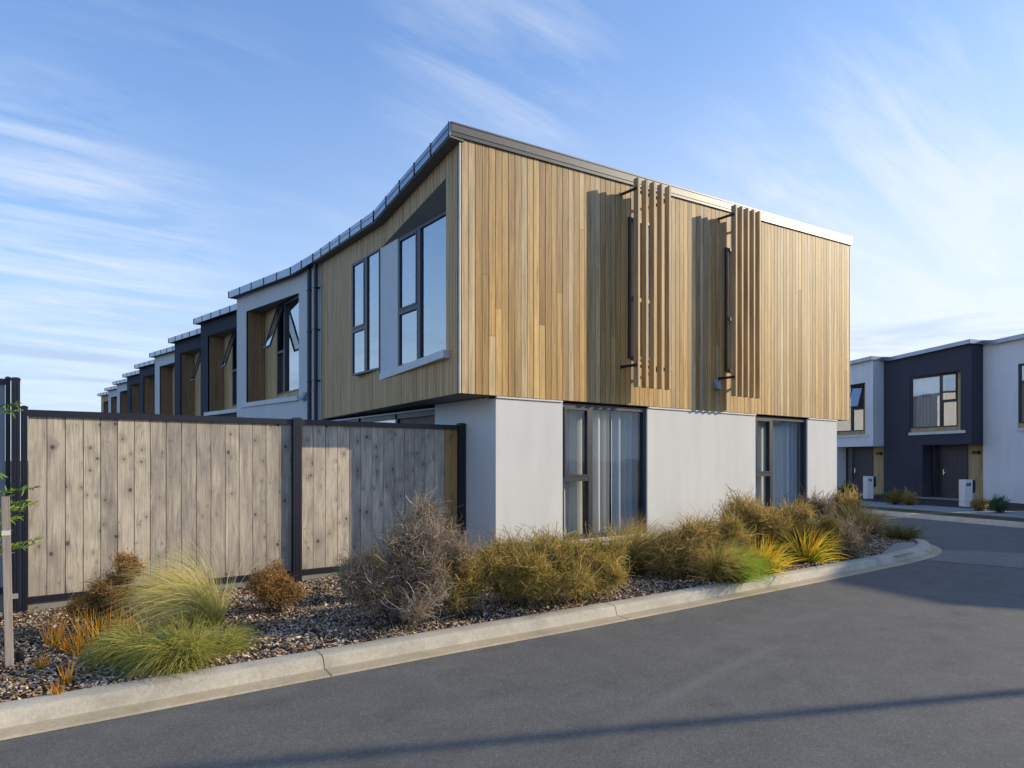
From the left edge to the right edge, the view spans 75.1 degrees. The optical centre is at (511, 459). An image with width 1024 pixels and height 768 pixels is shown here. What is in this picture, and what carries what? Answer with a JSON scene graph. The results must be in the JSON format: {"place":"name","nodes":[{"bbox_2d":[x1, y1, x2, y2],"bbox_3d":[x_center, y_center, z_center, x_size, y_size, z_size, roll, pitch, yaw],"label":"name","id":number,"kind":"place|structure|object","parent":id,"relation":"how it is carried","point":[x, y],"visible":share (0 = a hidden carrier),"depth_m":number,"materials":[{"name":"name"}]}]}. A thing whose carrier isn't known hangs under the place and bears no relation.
{"place":"outdoors","nodes":[
{"label":"outdoors","id":0,"kind":"place"},
{"bbox_2d":[0,531,916,702],"bbox_3d":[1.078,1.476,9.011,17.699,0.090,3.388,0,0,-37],"label":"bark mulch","id":1,"kind":"object","parent":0,"point":[30,621],"visible":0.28,"depth_m":6.08,"materials":[{"name":"grey gravel"}]},
{"bbox_2d":[0,496,13,669],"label":"tree stake","id":2,"kind":"object","parent":1,"relation":"on","point":[5,533],"visible":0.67,"depth_m":4.83,"materials":[{"name":"grey wood"}]},
{"bbox_2d":[0,376,20,616],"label":"tall fence","id":3,"kind":"object","parent":1,"relation":"on","point":[10,437],"visible":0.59,"depth_m":6.47,"materials":[{"name":"metal"}]},
{"bbox_2d":[15,651,24,664],"bbox_3d":[-3.662,1.480,4.957,0.062,0.100,0.060,0,0,-37],"label":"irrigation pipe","id":4,"kind":"object","parent":1,"relation":"on","point":[19,655],"visible":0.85,"depth_m":4.94,"materials":[{"name":"black plastic"}]},
{"bbox_2d":[0,401,43,554],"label":"young tree","id":5,"kind":"object","parent":1,"relation":"on","point":[13,508],"visible":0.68,"depth_m":5.04,"materials":[{"name":"green plant"}]},
{"bbox_2d":[34,652,51,671],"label":"reed tuft","id":6,"kind":"object","parent":1,"relation":"on","point":[43,664],"visible":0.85,"depth_m":4.75,"materials":[{"name":"plant"}]},
{"bbox_2d":[34,613,69,648],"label":"reed tuft","id":7,"kind":"object","parent":1,"relation":"on","point":[47,641],"visible":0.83,"depth_m":5.36,"materials":[{"name":"orange plant"}]},
{"bbox_2d":[45,680,64,694],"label":"reed tuft","id":8,"kind":"object","parent":1,"relation":"on","point":[57,690],"visible":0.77,"depth_m":4.21,"materials":[{"name":"orange plant"}]},
{"bbox_2d":[48,630,79,653],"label":"reed tuft","id":9,"kind":"object","parent":1,"relation":"on","point":[63,644],"visible":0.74,"depth_m":5.21,"materials":[{"name":"orange plant"}]},
{"bbox_2d":[56,654,78,685],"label":"reed tuft","id":10,"kind":"object","parent":1,"relation":"on","point":[65,681],"visible":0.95,"depth_m":4.45,"materials":[{"name":"orange plant"}]},
{"bbox_2d":[45,601,138,656],"bbox_3d":[-3.304,1.317,5.222,0.676,0.393,0.578,0,0,-37],"label":"reed tuft","id":11,"kind":"object","parent":1,"relation":"on","point":[81,641],"visible":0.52,"depth_m":5.17,"materials":[{"name":"plant"}]},
{"bbox_2d":[57,544,148,632],"bbox_3d":[-3.565,1.121,5.857,0.805,0.792,0.568,0,0,-37],"label":"coprosma shrub","id":12,"kind":"object","parent":1,"relation":"on","point":[98,594],"visible":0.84,"depth_m":5.77,"materials":[{"name":"brown plant"}]},
{"bbox_2d":[73,599,183,676],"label":"tussock grass","id":13,"kind":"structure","parent":1,"relation":"on","point":[106,653],"depth_m":4.81,"materials":[{"name":"green plant"}]},
{"bbox_2d":[93,601,244,688],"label":"tussock grass","id":14,"kind":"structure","parent":1,"relation":"on","point":[186,651],"depth_m":4.73,"materials":[{"name":"green plant"}]},
{"bbox_2d":[86,532,256,636],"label":"tussock grass","id":15,"kind":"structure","parent":1,"relation":"on","point":[193,598],"depth_m":5.81,"materials":[{"name":"green plant"}]},
{"bbox_2d":[192,615,272,663],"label":"tussock grass","id":16,"kind":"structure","parent":1,"relation":"on","point":[234,639],"depth_m":5.16,"materials":[{"name":"green plant"}]},
{"bbox_2d":[20,405,465,614],"bbox_3d":[-2.768,0.545,8.105,5.173,2.150,0.114,0,0,-37],"label":"timber fence","id":17,"kind":"object","parent":1,"relation":"on","point":[305,499],"visible":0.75,"depth_m":7.65,"materials":[{"name":"wood"}]},
{"bbox_2d":[224,557,308,614],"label":"coprosma shrub","id":18,"kind":"object","parent":1,"relation":"on","point":[269,585],"visible":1,"depth_m":6.51,"materials":[{"name":"brown plant"}]},
{"bbox_2d":[329,536,400,599],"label":"shrub","id":19,"kind":"object","parent":1,"relation":"on","point":[370,556],"visible":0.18,"depth_m":7.13,"materials":[{"name":"plant"}]},
{"bbox_2d":[318,477,494,631],"bbox_3d":[-0.891,0.829,6.120,1.480,1.387,1.266,0,0,10],"label":"wire shrub","id":20,"kind":"object","parent":1,"relation":"on","point":[426,546],"visible":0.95,"depth_m":5.99,"materials":[{"name":"grey plant"}]},
{"bbox_2d":[426,537,503,618],"bbox_3d":[-0.497,1.104,6.382,0.908,0.829,0.739,0,0,-37],"label":"shrub","id":21,"kind":"object","parent":1,"relation":"on","point":[469,576],"visible":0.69,"depth_m":6.26,"materials":[{"name":"green plant"}]},
{"bbox_2d":[469,520,609,612],"bbox_3d":[0.301,1.061,6.837,1.746,0.914,1.506,0,0,-37],"label":"garden shrub","id":22,"kind":"object","parent":1,"relation":"on","point":[523,566],"visible":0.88,"depth_m":6.58,"materials":[{"name":"green plant"}]},
{"bbox_2d":[531,519,644,601],"bbox_3d":[0.808,1.071,7.168,1.357,0.898,1.066,0,0,-37],"label":"garden shrub","id":23,"kind":"object","parent":1,"relation":"on","point":[610,557],"visible":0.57,"depth_m":7.04,"materials":[{"name":"green plant"}]},
{"bbox_2d":[583,508,689,576],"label":"tussock grass","id":24,"kind":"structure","parent":1,"relation":"on","point":[640,550],"depth_m":8.57,"materials":[{"name":"green plant"}]},
{"bbox_2d":[641,506,754,581],"bbox_3d":[2.381,1.057,8.675,1.901,0.924,1.127,0,0,-37],"label":"garden shrub","id":25,"kind":"object","parent":1,"relation":"on","point":[682,546],"visible":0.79,"depth_m":8.46,"materials":[{"name":"plant"}]},
{"bbox_2d":[668,526,770,591],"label":"tussock grass","id":26,"kind":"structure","parent":1,"relation":"on","point":[725,572],"depth_m":7.99,"materials":[{"name":"plant"}]},
{"bbox_2d":[687,536,786,588],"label":"tussock grass","id":27,"kind":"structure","parent":1,"relation":"on","point":[747,575],"depth_m":7.95,"materials":[{"name":"green plant"}]},
{"bbox_2d":[713,506,765,555],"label":"garden shrub","id":28,"kind":"object","parent":1,"relation":"on","point":[726,521],"visible":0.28,"depth_m":8.79,"materials":[{"name":"brown plant"}]},
{"bbox_2d":[712,484,817,556],"bbox_3d":[3.927,0.957,10.446,2.044,1.150,1.324,0,0,-37],"label":"garden shrub","id":29,"kind":"object","parent":1,"relation":"on","point":[764,519],"visible":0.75,"depth_m":10.21,"materials":[{"name":"plant"}]},
{"bbox_2d":[743,531,809,577],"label":"spiky grass","id":30,"kind":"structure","parent":1,"relation":"on","point":[778,557],"depth_m":8.71,"materials":[{"name":"yellow plant"}]},
{"bbox_2d":[773,493,823,552],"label":"garden shrub","id":31,"kind":"object","parent":1,"relation":"on","point":[805,511],"visible":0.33,"depth_m":10.57,"materials":[{"name":"brown plant"}]},
{"bbox_2d":[768,523,856,568],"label":"spiky grass","id":32,"kind":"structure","parent":1,"relation":"on","point":[806,555],"depth_m":9.59,"materials":[{"name":"yellow plant"}]},
{"bbox_2d":[791,484,843,528],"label":"wire shrub","id":33,"kind":"object","parent":1,"relation":"on","point":[819,504],"visible":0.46,"depth_m":12.48,"materials":[{"name":"plant"}]},
{"bbox_2d":[786,508,854,559],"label":"shrub","id":34,"kind":"object","parent":1,"relation":"on","point":[829,522],"visible":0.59,"depth_m":9.97,"materials":[{"name":"plant"}]},
{"bbox_2d":[799,510,878,559],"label":"shrub","id":35,"kind":"object","parent":1,"relation":"on","point":[855,542],"visible":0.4,"depth_m":10.14,"materials":[{"name":"plant"}]},
{"bbox_2d":[830,484,870,521],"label":"shrub","id":36,"kind":"object","parent":1,"relation":"on","point":[846,499],"visible":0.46,"depth_m":14.25,"materials":[{"name":"plant"}]},
{"bbox_2d":[832,499,908,534],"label":"shrub","id":37,"kind":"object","parent":1,"relation":"on","point":[866,516],"depth_m":13.40,"materials":[{"name":"plant"}]},
{"bbox_2d":[882,542,916,555],"bbox_3d":[6.527,1.496,11.157,0.387,0.001,2.477,0,0,37],"label":"concrete pad","id":38,"kind":"object","parent":1,"relation":"on","point":[899,546],"visible":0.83,"depth_m":11.33,"materials":[{"name":"grey concrete"}]},
{"bbox_2d":[876,519,929,539],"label":"tussock grass","id":39,"kind":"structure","parent":1,"relation":"on","point":[899,534],"depth_m":12.61,"materials":[{"name":"green plant"}]},
{"bbox_2d":[0,477,1023,767],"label":"road","id":40,"kind":"structure","parent":0,"point":[916,665],"depth_m":4.44,"materials":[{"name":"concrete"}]},
{"bbox_2d":[97,392,107,411],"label":"terrace house","id":41,"kind":"structure","parent":40,"relation":"on","point":[104,401],"depth_m":43.51,"materials":[{"name":"paint"}]},
{"bbox_2d":[104,385,116,412],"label":"terrace house","id":42,"kind":"structure","parent":40,"relation":"on","point":[112,399],"depth_m":40.23,"materials":[{"name":"paint"}]},
{"bbox_2d":[112,378,126,412],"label":"terrace house","id":43,"kind":"structure","parent":40,"relation":"on","point":[121,396],"depth_m":36.90,"materials":[{"name":"white concrete"}]},
{"bbox_2d":[122,370,138,413],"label":"terrace house","id":44,"kind":"structure","parent":40,"relation":"on","point":[132,392],"depth_m":33.61,"materials":[{"name":"paint"}]},
{"bbox_2d":[134,359,154,413],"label":"terrace house","id":45,"kind":"structure","parent":40,"relation":"on","point":[146,387],"depth_m":30.30,"materials":[{"name":"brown wood"}]},
{"bbox_2d":[149,346,196,414],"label":"terrace house","id":46,"kind":"structure","parent":40,"relation":"on","point":[165,381],"depth_m":26.94,"materials":[{"name":"white paint"}]},
{"bbox_2d":[168,328,227,415],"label":"terrace house","id":47,"kind":"structure","parent":40,"relation":"on","point":[187,377],"depth_m":23.60,"materials":[{"name":"paint"}]},
{"bbox_2d":[190,351,200,380],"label":"window","id":48,"kind":"structure","parent":47,"relation":"in","point":[199,357],"depth_m":22.67,"materials":[{"name":"black glass"}]},
{"bbox_2d":[193,303,263,416],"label":"terrace house","id":49,"kind":"structure","parent":40,"relation":"on","point":[218,370],"depth_m":20.22,"materials":[{"name":"brown wood"}]},
{"bbox_2d":[220,331,236,406],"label":"window","id":50,"kind":"structure","parent":49,"relation":"in","point":[232,342],"depth_m":19.57,"materials":[{"name":"black glass"}]},
{"bbox_2d":[228,253,322,419],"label":"terrace house","id":51,"kind":"structure","parent":40,"relation":"on","point":[271,357],"depth_m":16.05,"materials":[{"name":"white paint"}]},
{"bbox_2d":[263,295,298,395],"bbox_3d":[-5.371,-2.645,15.605,0.430,2.170,1.648,0,0,-37],"label":"window","id":52,"kind":"structure","parent":51,"relation":"in","point":[287,358],"depth_m":15.80,"materials":[{"name":"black glass"}]},
{"bbox_2d":[0,531,933,728],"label":"kerb","id":53,"kind":"structure","parent":40,"relation":"on","point":[45,707],"depth_m":5.24,"materials":[{"name":"concrete"}]},
{"bbox_2d":[0,544,941,740],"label":"kerb channel","id":54,"kind":"object","parent":40,"relation":"on","point":[83,718],"visible":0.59,"depth_m":5.14,"materials":[{"name":"concrete"}]},
{"bbox_2d":[306,121,852,556],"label":"corner townhouse","id":55,"kind":"structure","parent":40,"relation":"on","point":[508,301],"depth_m":10.62,"materials":[{"name":"brown wood"}]},
{"bbox_2d":[352,248,379,375],"bbox_3d":[-2.505,-2.535,11.682,0.172,2.030,1.133,0,0,-37],"label":"window","id":56,"kind":"structure","parent":55,"relation":"in","point":[368,262],"depth_m":11.65,"materials":[{"name":"black glass"}]},
{"bbox_2d":[330,408,434,423],"bbox_3d":[-2.582,0.345,12.332,0.110,2.310,4.830,0,0,-37],"label":"sliding door","id":57,"kind":"structure","parent":55,"relation":"in","point":[422,416],"depth_m":11.27,"materials":[{"name":"metal"}]},
{"bbox_2d":[398,211,445,366],"bbox_3d":[-1.227,-2.505,9.946,0.112,2.090,1.885,0,0,-37],"label":"window","id":58,"kind":"structure","parent":55,"relation":"in","point":[419,232],"depth_m":10.14,"materials":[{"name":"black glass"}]},
{"bbox_2d":[564,410,581,535],"bbox_3d":[0.856,0.210,10.111,0.521,2.060,0.109,0,0,-37],"label":"curtain","id":59,"kind":"object","parent":55,"relation":"hanging from","point":[572,502],"visible":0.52,"depth_m":10.17,"materials":[{"name":"fabric"}]},
{"bbox_2d":[593,410,608,532],"bbox_3d":[1.348,0.210,10.478,0.520,2.060,0.109,0,0,-37],"label":"curtain","id":60,"kind":"object","parent":55,"relation":"hanging from","point":[600,466],"visible":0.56,"depth_m":10.53,"materials":[{"name":"fabric"}]},
{"bbox_2d":[563,403,645,540],"bbox_3d":[1.426,0.184,10.367,1.830,2.032,0.112,0,0,-37],"label":"window","id":61,"kind":"structure","parent":55,"relation":"in","point":[587,477],"depth_m":10.14,"materials":[{"name":"black metal"}]},
{"bbox_2d":[611,411,637,530],"bbox_3d":[1.810,0.210,10.800,0.620,2.060,0.077,0,0,-37],"label":"curtain","id":62,"kind":"object","parent":55,"relation":"hanging from","point":[624,460],"visible":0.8,"depth_m":10.80,"materials":[{"name":"grey fabric"}]},
{"bbox_2d":[628,217,648,360],"bbox_3d":[2.040,-2.715,10.706,0.540,2.230,0.095,0,0,-37],"label":"window","id":63,"kind":"structure","parent":55,"relation":"in","point":[630,220],"depth_m":10.52,"materials":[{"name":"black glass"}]},
{"bbox_2d":[725,247,730,371],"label":"window","id":64,"kind":"structure","parent":55,"relation":"in","point":[727,250],"depth_m":12.02,"materials":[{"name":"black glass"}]},
{"bbox_2d":[756,421,763,507],"bbox_3d":[4.738,0.210,13.017,0.525,2.060,0.088,0,0,-37],"label":"curtain","id":65,"kind":"object","parent":55,"relation":"hanging from","point":[759,485],"visible":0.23,"depth_m":13.11,"materials":[{"name":"fabric"}]},
{"bbox_2d":[763,421,796,513],"bbox_3d":[5.490,0.210,13.581,1.170,2.060,0.099,0,0,-37],"label":"curtain","id":66,"kind":"object","parent":55,"relation":"hanging from","point":[784,458],"visible":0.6,"depth_m":13.66,"materials":[{"name":"grey fabric"}]},
{"bbox_2d":[756,416,805,511],"bbox_3d":[5.324,0.184,13.286,1.850,2.032,0.112,0,0,-37],"label":"window","id":67,"kind":"structure","parent":55,"relation":"in","point":[768,473],"depth_m":13.06,"materials":[{"name":"black glass"}]},
{"bbox_2d":[837,356,932,494],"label":"street house","id":68,"kind":"structure","parent":40,"relation":"on","point":[860,444],"depth_m":28.87,"materials":[{"name":"white paint"}]},
{"bbox_2d":[837,384,863,431],"bbox_3d":[14.810,-2.250,29.728,0.407,2.020,1.958,0,0,-20],"label":"window","id":69,"kind":"structure","parent":68,"relation":"in","point":[852,406],"depth_m":29.41,"materials":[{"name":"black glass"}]},
{"bbox_2d":[854,447,871,492],"bbox_3d":[15.466,0.475,29.382,0.108,2.010,0.980,0,0,-20],"label":"door","id":70,"kind":"structure","parent":68,"relation":"in","point":[862,456],"depth_m":29.45,"materials":[{"name":"paint"}]},
{"bbox_2d":[881,339,982,500],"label":"street house","id":71,"kind":"structure","parent":40,"relation":"on","point":[916,461],"depth_m":26.00,"materials":[{"name":"blue paint"}]},
{"bbox_2d":[916,376,944,426],"bbox_3d":[16.451,-2.200,26.190,0.110,2.100,1.250,0,0,-20],"label":"curtain","id":72,"kind":"object","parent":71,"relation":"hanging from","point":[927,402],"visible":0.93,"depth_m":26.25,"materials":[{"name":"fabric"}]},
{"bbox_2d":[910,372,957,428],"bbox_3d":[16.372,-2.250,25.859,0.115,2.020,1.958,0,0,-20],"label":"window","id":73,"kind":"structure","parent":71,"relation":"in","point":[942,401],"depth_m":25.54,"materials":[{"name":"black glass"}]},
{"bbox_2d":[942,445,965,497],"bbox_3d":[16.890,0.475,25.463,0.108,2.010,0.980,0,0,-20],"label":"door","id":74,"kind":"structure","parent":71,"relation":"in","point":[953,457],"depth_m":25.51,"materials":[{"name":"paint"}]},
{"bbox_2d":[864,509,1023,527],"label":"kerb","id":75,"kind":"structure","parent":40,"relation":"on","point":[966,520],"depth_m":17.21,"materials":[{"name":"concrete"}]},
{"bbox_2d":[930,550,1023,567],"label":"threshold strip","id":76,"kind":"object","parent":40,"relation":"on","point":[1006,559],"visible":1,"depth_m":10.74,"materials":[{"name":"concrete"}]},
{"bbox_2d":[980,333,1023,503],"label":"street house","id":77,"kind":"structure","parent":40,"relation":"on","point":[1003,416],"depth_m":23.39,"materials":[{"name":"white paint"}]},
{"bbox_2d":[1019,364,1023,422],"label":"window","id":78,"kind":"structure","parent":77,"relation":"in","point":[1020,366],"depth_m":22.88,"materials":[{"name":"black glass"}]},
{"bbox_2d":[0,0,1023,460],"label":"sky","id":79,"kind":"structure","parent":0,"point":[160,160],"materials":[{"name":"blue"}]},
{"bbox_2d":[837,494,1023,511],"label":"garden soil","id":80,"kind":"structure","parent":0,"point":[1016,507],"depth_m":22.75,"materials":[{"name":"brown soil"}]},
{"bbox_2d":[837,480,854,496],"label":"street shrub","id":81,"kind":"object","parent":80,"relation":"on","point":[841,488],"visible":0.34,"depth_m":23.70,"materials":[{"name":"brown plant"}]},
{"bbox_2d":[863,476,875,498],"bbox_3d":[13.750,1.070,25.573,0.400,0.860,0.288,0,0,-3],"label":"letterbox","id":82,"kind":"object","parent":80,"relation":"on","point":[869,483],"visible":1,"depth_m":25.44,"materials":[{"name":"paint"}]},
{"bbox_2d":[881,487,906,504],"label":"street shrub","id":83,"kind":"object","parent":80,"relation":"on","point":[893,496],"visible":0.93,"depth_m":22.08,"materials":[{"name":"green plant"}]},
{"bbox_2d":[898,487,922,504],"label":"street shrub","id":84,"kind":"object","parent":80,"relation":"on","point":[907,498],"visible":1,"depth_m":21.74,"materials":[{"name":"green plant"}]},
{"bbox_2d":[959,479,974,506],"bbox_3d":[14.546,1.070,21.249,0.400,0.860,0.288,0,0,-3],"label":"letterbox","id":85,"kind":"object","parent":80,"relation":"on","point":[966,489],"visible":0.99,"depth_m":21.11,"materials":[{"name":"paint"}]},
{"bbox_2d":[964,496,988,511],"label":"street shrub","id":86,"kind":"object","parent":80,"relation":"on","point":[977,505],"visible":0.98,"depth_m":19.36,"materials":[{"name":"plant"}]},
{"bbox_2d":[983,494,1012,512],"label":"street shrub","id":87,"kind":"object","parent":80,"relation":"on","point":[999,505],"visible":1,"depth_m":18.64,"materials":[{"name":"green plant"}]},
{"bbox_2d":[859,501,1023,517],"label":"footpath","id":88,"kind":"structure","parent":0,"point":[957,510],"depth_m":19.91,"materials":[{"name":"concrete"}]},
{"bbox_2d":[861,506,1023,521],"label":"grass verge","id":89,"kind":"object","parent":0,"point":[958,515],"depth_m":18.15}
]}

